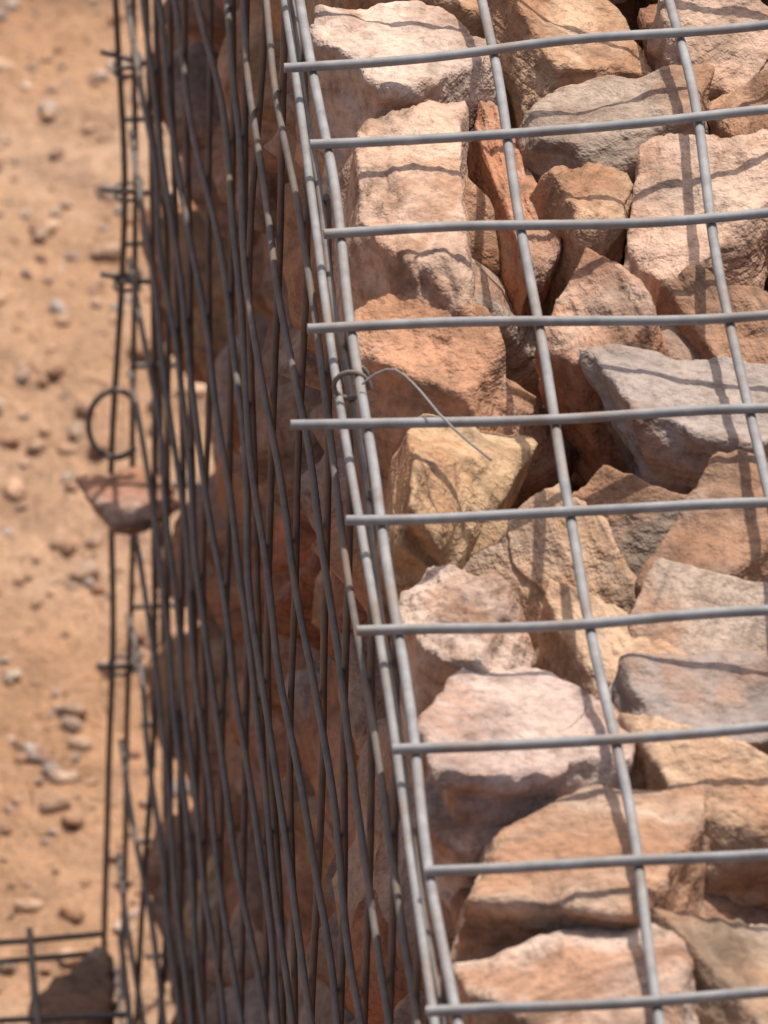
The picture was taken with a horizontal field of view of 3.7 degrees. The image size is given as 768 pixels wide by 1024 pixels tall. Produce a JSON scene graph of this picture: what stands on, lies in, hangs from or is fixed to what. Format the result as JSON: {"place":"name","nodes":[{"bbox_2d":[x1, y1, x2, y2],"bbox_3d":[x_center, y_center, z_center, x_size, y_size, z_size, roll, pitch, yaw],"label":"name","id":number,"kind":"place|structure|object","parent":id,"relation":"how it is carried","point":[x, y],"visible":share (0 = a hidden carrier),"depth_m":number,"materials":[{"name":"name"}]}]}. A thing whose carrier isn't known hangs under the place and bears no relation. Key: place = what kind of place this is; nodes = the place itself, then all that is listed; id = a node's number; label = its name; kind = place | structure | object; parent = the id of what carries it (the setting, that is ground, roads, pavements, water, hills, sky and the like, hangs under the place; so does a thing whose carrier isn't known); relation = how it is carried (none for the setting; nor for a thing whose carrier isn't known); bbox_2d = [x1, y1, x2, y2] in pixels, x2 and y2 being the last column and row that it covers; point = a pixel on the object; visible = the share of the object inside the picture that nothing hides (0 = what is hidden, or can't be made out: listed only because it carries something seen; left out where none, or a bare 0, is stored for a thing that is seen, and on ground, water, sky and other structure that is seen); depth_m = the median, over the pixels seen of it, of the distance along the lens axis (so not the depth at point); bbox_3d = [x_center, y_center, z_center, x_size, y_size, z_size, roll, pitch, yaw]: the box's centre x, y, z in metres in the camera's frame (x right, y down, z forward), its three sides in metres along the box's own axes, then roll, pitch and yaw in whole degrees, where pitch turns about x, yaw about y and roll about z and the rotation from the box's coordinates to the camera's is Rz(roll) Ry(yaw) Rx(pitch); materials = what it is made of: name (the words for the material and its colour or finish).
{"place":"outdoors","nodes":[
{"label":"outdoors","id":0,"kind":"place"},
{"bbox_2d":[0,0,213,1023],"bbox_3d":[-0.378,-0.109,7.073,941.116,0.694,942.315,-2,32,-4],"label":"ground","id":1,"kind":"structure","parent":0,"point":[45,652],"depth_m":6.96,"materials":[{"name":"soil"}]},
{"bbox_2d":[0,927,132,1023],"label":"wire mattress basket","id":2,"kind":"object","parent":1,"relation":"on","point":[82,991],"visible":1,"depth_m":6.27,"materials":[{"name":"metal"}]},
{"bbox_2d":[0,0,205,1023],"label":"pebbles","id":3,"kind":"object","parent":1,"relation":"on","point":[71,714],"visible":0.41,"depth_m":6.94,"materials":[{"name":"stone"}]},
{"bbox_2d":[85,0,200,979],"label":"corner wires","id":4,"kind":"object","parent":1,"relation":"on","point":[111,456],"visible":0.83,"depth_m":6.30,"materials":[{"name":"grey metal"}]},
{"bbox_2d":[107,51,371,676],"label":"lacing ties","id":5,"kind":"object","parent":4,"relation":"attached to","point":[365,374],"visible":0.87,"depth_m":6.22,"materials":[{"name":"metal"}]},
{"bbox_2d":[114,0,447,1023],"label":"side mesh","id":6,"kind":"object","parent":1,"relation":"on","point":[236,278],"visible":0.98,"depth_m":5.41,"materials":[{"name":"metal"}]},
{"bbox_2d":[280,0,439,1023],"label":"edge wires","id":7,"kind":"object","parent":6,"relation":"attached to","point":[372,597],"visible":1,"depth_m":4.57,"materials":[{"name":"grey metal"}]},
{"bbox_2d":[75,0,650,1023],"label":"side stones","id":8,"kind":"object","parent":1,"relation":"on","point":[119,502],"visible":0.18,"depth_m":5.69,"materials":[{"name":"brown stone"}]},
{"bbox_2d":[300,0,767,1023],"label":"top stones","id":9,"kind":"object","parent":8,"relation":"on","point":[522,376],"visible":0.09,"depth_m":4.80,"materials":[{"name":"brown stone"}]},
{"bbox_2d":[283,0,767,1023],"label":"lid mesh","id":10,"kind":"object","parent":9,"relation":"on","point":[613,738],"visible":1,"depth_m":4.62,"materials":[{"name":"metal"}]},
{"bbox_2d":[361,369,491,460],"bbox_3d":[0.020,-0.039,4.619,0.010,0.009,0.078,-24,39,-33],"label":"loose tie wire","id":11,"kind":"object","parent":10,"relation":"attached to","point":[433,407],"visible":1,"depth_m":4.62,"materials":[{"name":"grey metal"}]}
]}

